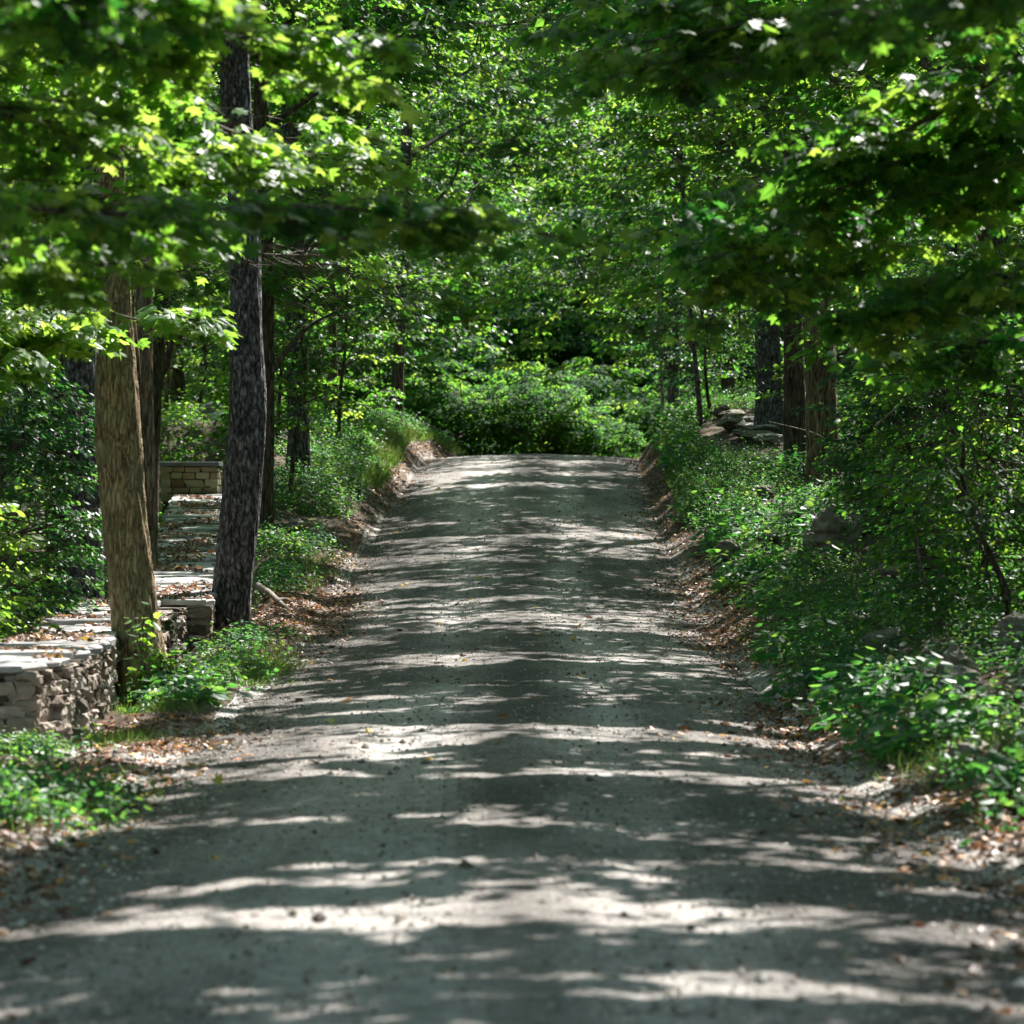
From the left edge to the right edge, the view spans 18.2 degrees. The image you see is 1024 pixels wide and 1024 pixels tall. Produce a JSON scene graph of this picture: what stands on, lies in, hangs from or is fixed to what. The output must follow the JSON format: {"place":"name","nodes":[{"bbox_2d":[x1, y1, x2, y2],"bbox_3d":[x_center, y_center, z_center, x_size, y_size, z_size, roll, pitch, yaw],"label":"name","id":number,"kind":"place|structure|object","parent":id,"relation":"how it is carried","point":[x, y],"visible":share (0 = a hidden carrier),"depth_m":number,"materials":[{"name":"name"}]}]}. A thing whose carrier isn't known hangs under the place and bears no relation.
{"place":"outdoors","nodes":[
{"label":"outdoors","id":0,"kind":"place"},
{"bbox_2d":[0,454,1023,1023],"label":"road","id":1,"kind":"structure","parent":0,"point":[508,930],"depth_m":19.77,"materials":[{"name":"grey gravel"}]},
{"bbox_2d":[0,20,1023,908],"bbox_3d":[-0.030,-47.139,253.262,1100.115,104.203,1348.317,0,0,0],"label":"ground","id":2,"kind":"structure","parent":0,"point":[716,430],"depth_m":45.45,"materials":[{"name":"soil"}]},
{"bbox_2d":[0,76,59,520],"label":"woodland tree","id":3,"kind":"object","parent":2,"relation":"on","point":[54,93],"visible":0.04,"depth_m":63.86,"materials":[{"name":"green plant"}]},
{"bbox_2d":[0,485,63,641],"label":"young tree","id":4,"kind":"object","parent":2,"relation":"on","point":[9,545],"visible":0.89,"depth_m":34.63,"materials":[{"name":"green plant"}]},
{"bbox_2d":[0,365,65,637],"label":"young tree","id":5,"kind":"object","parent":2,"relation":"on","point":[58,492],"visible":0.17,"depth_m":47.41,"materials":[{"name":"green plant"}]},
{"bbox_2d":[0,359,107,637],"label":"young tree","id":6,"kind":"object","parent":2,"relation":"on","point":[34,453],"visible":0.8,"depth_m":40.72,"materials":[{"name":"green plant"}]},
{"bbox_2d":[60,1,139,609],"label":"shaded tree","id":7,"kind":"object","parent":2,"relation":"on","point":[79,372],"visible":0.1,"depth_m":44.78,"materials":[{"name":"brown plant"}]},
{"bbox_2d":[0,494,221,748],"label":"dry stone wall","id":8,"kind":"structure","parent":2,"relation":"on","point":[67,694],"depth_m":32.52,"materials":[{"name":"grey stone"}]},
{"bbox_2d":[0,8,241,708],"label":"leaning tree","id":9,"kind":"object","parent":2,"relation":"on","point":[44,336],"visible":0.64,"depth_m":35.76,"materials":[{"name":"beige plant"}]},
{"bbox_2d":[124,596,163,694],"bbox_3d":[-4.044,1.529,34.966,0.451,1.306,0.747,0,0,0],"label":"sapling","id":10,"kind":"object","parent":2,"relation":"on","point":[141,673],"visible":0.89,"depth_m":34.87,"materials":[{"name":"green plant"}]},
{"bbox_2d":[8,76,310,403],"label":"woodland tree","id":11,"kind":"object","parent":2,"relation":"on","point":[191,380],"visible":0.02,"depth_m":95.54,"materials":[{"name":"green plant"}]},
{"bbox_2d":[125,116,225,406],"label":"tree trunk","id":12,"kind":"object","parent":2,"relation":"on","point":[178,377],"visible":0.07,"depth_m":83.89,"materials":[{"name":"brown plant"}]},
{"bbox_2d":[148,643,203,676],"bbox_3d":[-3.736,1.742,35.338,0.606,0.619,0.599,0,0,-20],"label":"leafy plant","id":13,"kind":"object","parent":2,"relation":"on","point":[194,661],"visible":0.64,"depth_m":35.28,"materials":[{"name":"green plant"}]},
{"bbox_2d":[125,164,227,380],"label":"curved young tree","id":14,"kind":"object","parent":2,"relation":"on","point":[169,350],"visible":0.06,"depth_m":77.94,"materials":[{"name":"brown plant"}]},
{"bbox_2d":[152,678,228,706],"bbox_3d":[-3.341,1.923,33.637,0.793,0.392,0.885,0,0,-18],"label":"leafy plant","id":15,"kind":"object","parent":2,"relation":"on","point":[212,689],"visible":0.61,"depth_m":33.60,"materials":[{"name":"green plant"}]},
{"bbox_2d":[159,462,222,513],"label":"cut stone pier","id":16,"kind":"structure","parent":2,"relation":"on","point":[190,477],"depth_m":72.41,"materials":[{"name":"beige stone"}]},
{"bbox_2d":[130,262,282,405],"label":"young tree","id":17,"kind":"object","parent":2,"relation":"on","point":[203,371],"visible":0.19,"depth_m":83.37,"materials":[{"name":"green plant"}]},
{"bbox_2d":[0,57,424,311],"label":"overhanging tree","id":18,"kind":"object","parent":2,"relation":"on","point":[371,276],"visible":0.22,"depth_m":35.58,"materials":[{"name":"green plant"}]},
{"bbox_2d":[0,0,444,328],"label":"overhanging tree","id":19,"kind":"object","parent":2,"relation":"on","point":[57,133],"visible":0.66,"depth_m":22.78,"materials":[{"name":"green plant"}]},
{"bbox_2d":[0,396,466,848],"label":"verge plants","id":20,"kind":"object","parent":2,"relation":"on","point":[22,780],"visible":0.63,"depth_m":37.52,"materials":[{"name":"green plant"}]},
{"bbox_2d":[212,0,266,629],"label":"dark trunk tree","id":21,"kind":"object","parent":2,"relation":"on","point":[238,528],"visible":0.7,"depth_m":45.79,"materials":[{"name":"brown plant"}]},
{"bbox_2d":[191,240,322,440],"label":"young tree","id":22,"kind":"object","parent":2,"relation":"on","point":[217,375],"visible":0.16,"depth_m":70.93,"materials":[{"name":"green plant"}]},
{"bbox_2d":[133,0,399,564],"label":"brown trunk tree","id":23,"kind":"object","parent":2,"relation":"on","point":[147,418],"visible":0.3,"depth_m":51.92,"materials":[{"name":"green plant"}]},
{"bbox_2d":[254,582,292,609],"bbox_3d":[-3.397,1.260,47.297,0.352,0.429,1.634,0,0,-23],"label":"fallen branch","id":24,"kind":"object","parent":2,"relation":"on","point":[260,587],"visible":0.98,"depth_m":47.31,"materials":[{"name":"beige wood"}]},
{"bbox_2d":[44,0,505,594],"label":"overhanging tree","id":25,"kind":"object","parent":2,"relation":"on","point":[294,116],"visible":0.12,"depth_m":59.78,"materials":[{"name":"green plant"}]},
{"bbox_2d":[199,276,355,495],"bbox_3d":[-4.597,-2.332,62.028,3.091,4.720,3.736,0,0,0],"label":"young tree","id":26,"kind":"object","parent":2,"relation":"on","point":[304,399],"visible":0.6,"depth_m":61.59,"materials":[{"name":"green plant"}]},
{"bbox_2d":[0,0,593,274],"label":"overhanging tree","id":27,"kind":"object","parent":2,"relation":"on","point":[431,229],"visible":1,"depth_m":19.06,"materials":[{"name":"green plant"}]},
{"bbox_2d":[153,0,493,514],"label":"overhanging tree","id":28,"kind":"object","parent":2,"relation":"on","point":[386,119],"visible":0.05,"depth_m":69.88,"materials":[{"name":"green plant"}]},
{"bbox_2d":[252,84,424,428],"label":"shade bank tree","id":29,"kind":"object","parent":2,"relation":"on","point":[332,328],"visible":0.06,"depth_m":73.94,"materials":[{"name":"brown plant"}]},
{"bbox_2d":[274,249,427,442],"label":"young tree","id":30,"kind":"object","parent":2,"relation":"on","point":[359,404],"visible":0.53,"depth_m":72.21,"materials":[{"name":"green plant"}]},
{"bbox_2d":[216,99,517,453],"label":"woodland tree","id":31,"kind":"object","parent":2,"relation":"on","point":[427,341],"visible":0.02,"depth_m":115.18,"materials":[{"name":"green plant"}]},
{"bbox_2d":[320,369,447,425],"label":"leafy bush","id":32,"kind":"object","parent":2,"relation":"on","point":[413,386],"visible":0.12,"depth_m":98.19,"materials":[{"name":"green plant"}]},
{"bbox_2d":[202,7,586,397],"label":"overhanging tree","id":33,"kind":"object","parent":2,"relation":"on","point":[481,320],"visible":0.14,"depth_m":91.87,"materials":[{"name":"green plant"}]},
{"bbox_2d":[275,292,533,398],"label":"leafy bush","id":34,"kind":"object","parent":2,"relation":"on","point":[474,343],"visible":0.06,"depth_m":110.57,"materials":[{"name":"green plant"}]},
{"bbox_2d":[207,0,606,472],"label":"tree","id":35,"kind":"object","parent":2,"relation":"on","point":[303,447],"visible":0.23,"depth_m":64.79,"materials":[{"name":"green plant"}]},
{"bbox_2d":[344,349,469,430],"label":"leafy bush","id":36,"kind":"object","parent":2,"relation":"on","point":[384,375],"visible":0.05,"depth_m":100.90,"materials":[{"name":"green plant"}]},
{"bbox_2d":[197,0,625,542],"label":"ridged trunk tree","id":37,"kind":"object","parent":2,"relation":"on","point":[261,108],"visible":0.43,"depth_m":57.88,"materials":[{"name":"green plant"}]},
{"bbox_2d":[275,59,559,393],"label":"overhanging tree","id":38,"kind":"object","parent":2,"relation":"on","point":[448,341],"visible":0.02,"depth_m":101.44,"materials":[{"name":"green plant"}]},
{"bbox_2d":[254,0,607,421],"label":"crest tree","id":39,"kind":"object","parent":2,"relation":"on","point":[399,350],"visible":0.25,"depth_m":82.52,"materials":[{"name":"green plant"}]},
{"bbox_2d":[385,371,515,455],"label":"leafy bush","id":40,"kind":"object","parent":2,"relation":"on","point":[430,374],"visible":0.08,"depth_m":101.12,"materials":[{"name":"green plant"}]},
{"bbox_2d":[404,367,525,455],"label":"leafy bush","id":41,"kind":"object","parent":2,"relation":"on","point":[450,402],"visible":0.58,"depth_m":97.68,"materials":[{"name":"green plant"}]},
{"bbox_2d":[390,188,582,377],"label":"woodland tree","id":42,"kind":"object","parent":2,"relation":"on","point":[528,259],"visible":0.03,"depth_m":117.73,"materials":[{"name":"green plant"}]},
{"bbox_2d":[0,373,975,636],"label":"woodland plants","id":43,"kind":"object","parent":2,"relation":"on","point":[178,411],"visible":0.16,"depth_m":76.26,"materials":[{"name":"green plant"}]},
{"bbox_2d":[386,148,616,337],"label":"woodland tree","id":44,"kind":"object","parent":2,"relation":"on","point":[512,194],"depth_m":132.92,"materials":[{"name":"green plant"}]},
{"bbox_2d":[439,347,570,452],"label":"leafy bush","id":45,"kind":"object","parent":2,"relation":"on","point":[479,364],"visible":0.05,"depth_m":110.63,"materials":[{"name":"green plant"}]},
{"bbox_2d":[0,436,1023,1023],"bbox_3d":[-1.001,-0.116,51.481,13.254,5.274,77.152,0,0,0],"label":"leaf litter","id":46,"kind":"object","parent":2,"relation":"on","point":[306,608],"visible":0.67,"depth_m":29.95,"materials":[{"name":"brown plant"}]},
{"bbox_2d":[1,397,1023,830],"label":"grass","id":47,"kind":"structure","parent":2,"relation":"on","point":[397,441],"depth_m":40.27,"materials":[{"name":"green plant"}]},
{"bbox_2d":[440,348,593,454],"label":"leafy bush","id":48,"kind":"object","parent":2,"relation":"on","point":[509,381],"visible":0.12,"depth_m":101.46,"materials":[{"name":"green plant"}]},
{"bbox_2d":[454,369,588,454],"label":"leafy bush","id":49,"kind":"object","parent":2,"relation":"on","point":[531,415],"visible":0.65,"depth_m":97.29,"materials":[{"name":"green plant"}]},
{"bbox_2d":[408,253,653,394],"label":"leafy bush","id":50,"kind":"object","parent":2,"relation":"on","point":[509,326],"visible":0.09,"depth_m":115.35,"materials":[{"name":"green plant"}]},
{"bbox_2d":[426,71,651,311],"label":"woodland tree","id":51,"kind":"object","parent":2,"relation":"on","point":[544,177],"visible":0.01,"depth_m":143.75,"materials":[{"name":"green plant"}]},
{"bbox_2d":[464,360,637,455],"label":"leafy bush","id":52,"kind":"object","parent":2,"relation":"on","point":[580,388],"visible":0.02,"depth_m":107.42,"materials":[{"name":"green plant"}]},
{"bbox_2d":[489,373,618,455],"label":"leafy bush","id":53,"kind":"object","parent":2,"relation":"on","point":[590,431],"visible":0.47,"depth_m":98.37,"materials":[{"name":"green plant"}]},
{"bbox_2d":[488,383,632,453],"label":"leafy bush","id":54,"kind":"object","parent":2,"relation":"on","point":[604,405],"visible":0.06,"depth_m":102.49,"materials":[{"name":"green plant"}]},
{"bbox_2d":[468,172,695,344],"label":"woodland tree","id":55,"kind":"object","parent":2,"relation":"on","point":[557,262],"visible":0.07,"depth_m":118.40,"materials":[{"name":"green plant"}]},
{"bbox_2d":[426,86,742,386],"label":"woodland tree","id":56,"kind":"object","parent":2,"relation":"on","point":[520,255],"visible":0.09,"depth_m":117.21,"materials":[{"name":"green plant"}]},
{"bbox_2d":[559,414,646,458],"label":"leafy bush","id":57,"kind":"object","parent":2,"relation":"on","point":[627,452],"visible":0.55,"depth_m":99.67,"materials":[{"name":"green plant"}]},
{"bbox_2d":[494,277,714,404],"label":"leafy bush","id":58,"kind":"object","parent":2,"relation":"on","point":[560,362],"visible":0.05,"depth_m":116.46,"materials":[{"name":"green plant"}]},
{"bbox_2d":[537,339,681,453],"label":"leafy bush","id":59,"kind":"object","parent":2,"relation":"on","point":[598,381],"visible":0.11,"depth_m":107.73,"materials":[{"name":"green plant"}]},
{"bbox_2d":[545,340,686,420],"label":"leafy bush","id":60,"kind":"object","parent":2,"relation":"on","point":[644,382],"visible":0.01,"depth_m":113.68,"materials":[{"name":"green plant"}]},
{"bbox_2d":[606,396,666,457],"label":"leafy bush","id":61,"kind":"object","parent":2,"relation":"on","point":[641,427],"visible":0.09,"depth_m":103.39,"materials":[{"name":"green plant"}]},
{"bbox_2d":[567,173,709,415],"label":"slim pale tree","id":62,"kind":"object","parent":2,"relation":"on","point":[632,257],"visible":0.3,"depth_m":83.99,"materials":[{"name":"green plant"}]},
{"bbox_2d":[456,0,829,416],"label":"crest bank tree","id":63,"kind":"object","parent":2,"relation":"on","point":[603,261],"visible":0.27,"depth_m":86.42,"materials":[{"name":"green plant"}]},
{"bbox_2d":[516,159,782,385],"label":"woodland tree","id":64,"kind":"object","parent":2,"relation":"on","point":[584,298],"visible":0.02,"depth_m":118.70,"materials":[{"name":"green plant"}]},
{"bbox_2d":[465,45,834,400],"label":"overhanging tree","id":65,"kind":"object","parent":2,"relation":"on","point":[556,199],"visible":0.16,"depth_m":93.96,"materials":[{"name":"green plant"}]},
{"bbox_2d":[573,98,751,428],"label":"slim pole tree","id":66,"kind":"object","parent":2,"relation":"on","point":[607,143],"visible":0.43,"depth_m":76.06,"materials":[{"name":"green plant"}]},
{"bbox_2d":[521,0,806,463],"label":"shadowed bank tree","id":67,"kind":"object","parent":2,"relation":"on","point":[794,385],"visible":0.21,"depth_m":63.85,"materials":[{"name":"brown plant"}]},
{"bbox_2d":[609,361,735,445],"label":"leafy bush","id":68,"kind":"object","parent":2,"relation":"on","point":[637,407],"visible":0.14,"depth_m":103.54,"materials":[{"name":"green plant"}]},
{"bbox_2d":[582,205,782,383],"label":"woodland tree","id":69,"kind":"object","parent":2,"relation":"on","point":[738,365],"visible":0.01,"depth_m":114.99,"materials":[{"name":"green plant"}]},
{"bbox_2d":[619,221,754,415],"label":"young tree","id":70,"kind":"object","parent":2,"relation":"on","point":[677,355],"visible":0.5,"depth_m":78.80,"materials":[{"name":"green plant"}]},
{"bbox_2d":[498,5,899,434],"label":"split bank tree","id":71,"kind":"object","parent":2,"relation":"on","point":[767,409],"visible":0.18,"depth_m":70.77,"materials":[{"name":"green plant"}]},
{"bbox_2d":[489,0,940,412],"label":"overhanging tree","id":72,"kind":"object","parent":2,"relation":"on","point":[645,286],"visible":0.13,"depth_m":74.03,"materials":[{"name":"green plant"}]},
{"bbox_2d":[507,0,932,491],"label":"tree","id":73,"kind":"object","parent":2,"relation":"on","point":[816,372],"visible":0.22,"depth_m":59.72,"materials":[{"name":"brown plant"}]},
{"bbox_2d":[713,539,747,561],"bbox_3d":[3.588,0.646,52.160,0.586,0.423,0.375,0,0,23],"label":"bank rock","id":74,"kind":"object","parent":2,"relation":"on","point":[722,545],"visible":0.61,"depth_m":52.03,"materials":[{"name":"grey stone"}]},
{"bbox_2d":[492,0,1023,88],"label":"overhanging tree","id":75,"kind":"object","parent":2,"relation":"on","point":[886,72],"visible":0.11,"depth_m":41.41,"materials":[{"name":"green plant"}]},
{"bbox_2d":[503,0,1023,399],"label":"overhanging tree","id":76,"kind":"object","parent":2,"relation":"on","point":[969,181],"visible":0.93,"depth_m":24.67,"materials":[{"name":"green plant"}]},
{"bbox_2d":[535,0,1022,505],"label":"overhanging tree","id":77,"kind":"object","parent":2,"relation":"on","point":[781,119],"visible":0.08,"depth_m":53.86,"materials":[{"name":"green plant"}]},
{"bbox_2d":[709,227,878,414],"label":"young tree","id":78,"kind":"object","parent":2,"relation":"on","point":[742,354],"visible":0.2,"depth_m":65.80,"materials":[{"name":"green plant"}]},
{"bbox_2d":[680,84,949,399],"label":"woodland tree","id":79,"kind":"object","parent":2,"relation":"on","point":[715,379],"visible":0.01,"depth_m":99.00,"materials":[{"name":"green plant"}]},
{"bbox_2d":[646,378,1023,845],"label":"bank plants","id":80,"kind":"object","parent":2,"relation":"on","point":[947,710],"visible":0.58,"depth_m":36.37,"materials":[{"name":"green plant"}]},
{"bbox_2d":[809,504,863,555],"bbox_3d":[4.945,0.326,48.979,0.840,0.893,0.637,0,0,-30],"label":"boulder","id":81,"kind":"object","parent":2,"relation":"on","point":[824,526],"visible":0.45,"depth_m":48.75,"materials":[{"name":"grey stone"}]},
{"bbox_2d":[677,93,1023,370],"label":"overhanging tree","id":82,"kind":"object","parent":2,"relation":"on","point":[810,356],"visible":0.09,"depth_m":38.25,"materials":[{"name":"green plant"}]},
{"bbox_2d":[843,493,897,535],"bbox_3d":[5.657,0.031,50.048,0.844,0.699,0.754,0,0,-39],"label":"boulder","id":83,"kind":"object","parent":2,"relation":"on","point":[855,515],"visible":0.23,"depth_m":49.78,"materials":[{"name":"grey stone"}]},
{"bbox_2d":[719,0,1023,552],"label":"tree leaves","id":84,"kind":"object","parent":2,"relation":"on","point":[982,69],"visible":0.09,"depth_m":46.51,"materials":[{"name":"green plant"}]},
{"bbox_2d":[864,627,909,651],"bbox_3d":[4.081,1.438,34.803,0.488,0.372,0.566,0,0,0],"label":"bank rock","id":85,"kind":"object","parent":2,"relation":"on","point":[892,635],"visible":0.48,"depth_m":34.60,"materials":[{"name":"grey stone"}]},
{"bbox_2d":[764,0,1023,72],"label":"overhanging tree","id":86,"kind":"object","parent":2,"relation":"on","point":[850,35],"visible":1,"depth_m":16.74,"materials":[{"name":"green plant"}]},
{"bbox_2d":[878,563,922,585],"bbox_3d":[5.253,0.845,42.941,0.670,0.338,0.531,0,0,0],"label":"boulder","id":87,"kind":"object","parent":2,"relation":"on","point":[893,572],"visible":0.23,"depth_m":42.80,"materials":[{"name":"grey stone"}]},
{"bbox_2d":[786,241,1023,550],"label":"young tree","id":88,"kind":"object","parent":2,"relation":"on","point":[827,441],"visible":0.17,"depth_m":43.86,"materials":[{"name":"green plant"}]},
{"bbox_2d":[814,340,1004,556],"bbox_3d":[5.696,-0.738,45.413,2.854,3.447,2.771,0,0,0],"label":"young tree","id":89,"kind":"object","parent":2,"relation":"on","point":[851,438],"visible":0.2,"depth_m":45.17,"materials":[{"name":"green plant"}]},
{"bbox_2d":[811,329,1023,590],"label":"young tree","id":90,"kind":"object","parent":2,"relation":"on","point":[868,491],"visible":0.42,"depth_m":39.48,"materials":[{"name":"green plant"}]},
{"bbox_2d":[831,213,1023,460],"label":"young tree","id":91,"kind":"object","parent":2,"relation":"on","point":[901,274],"visible":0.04,"depth_m":57.18,"materials":[{"name":"green plant"}]},
{"bbox_2d":[854,31,1021,337],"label":"woodland tree","id":92,"kind":"object","parent":2,"relation":"on","point":[919,238],"depth_m":80.37,"materials":[{"name":"green plant"}]},
{"bbox_2d":[862,424,1023,648],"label":"young tree","id":93,"kind":"object","parent":2,"relation":"on","point":[926,492],"visible":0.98,"depth_m":33.33,"materials":[{"name":"green plant"}]},
{"bbox_2d":[865,217,1023,500],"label":"young tree","id":94,"kind":"object","parent":2,"relation":"on","point":[913,241],"visible":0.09,"depth_m":49.69,"materials":[{"name":"green plant"}]},
{"bbox_2d":[872,38,1023,287],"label":"woodland tree","id":95,"kind":"object","parent":2,"relation":"on","point":[965,244],"visible":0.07,"depth_m":76.58,"materials":[{"name":"green plant"}]},
{"bbox_2d":[875,307,1023,585],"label":"young tree","id":96,"kind":"object","parent":2,"relation":"on","point":[997,425],"visible":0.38,"depth_m":36.30,"materials":[{"name":"green plant"}]},
{"bbox_2d":[936,644,979,677],"bbox_3d":[4.177,1.455,29.999,0.412,0.469,0.417,0,0,0],"label":"boulder","id":97,"kind":"object","parent":2,"relation":"on","point":[954,654],"visible":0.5,"depth_m":29.87,"materials":[{"name":"grey stone"}]},
{"bbox_2d":[935,664,982,693],"bbox_3d":[4.098,1.548,29.048,0.536,0.337,0.380,0,-1,-44],"label":"bank rock","id":98,"kind":"object","parent":2,"relation":"on","point":[961,670],"visible":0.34,"depth_m":28.96,"materials":[{"name":"grey stone"}]},
{"bbox_2d":[947,741,988,757],"bbox_3d":[3.520,1.863,24.647,0.368,0.216,0.249,0,-1,45],"label":"bank rock","id":99,"kind":"object","parent":2,"relation":"on","point":[980,747],"visible":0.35,"depth_m":24.58,"materials":[{"name":"grey stone"}]},
{"bbox_2d":[990,611,1023,658],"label":"boulder","id":100,"kind":"object","parent":2,"relation":"on","point":[1015,620],"visible":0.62,"depth_m":31.86,"materials":[{"name":"grey stone"}]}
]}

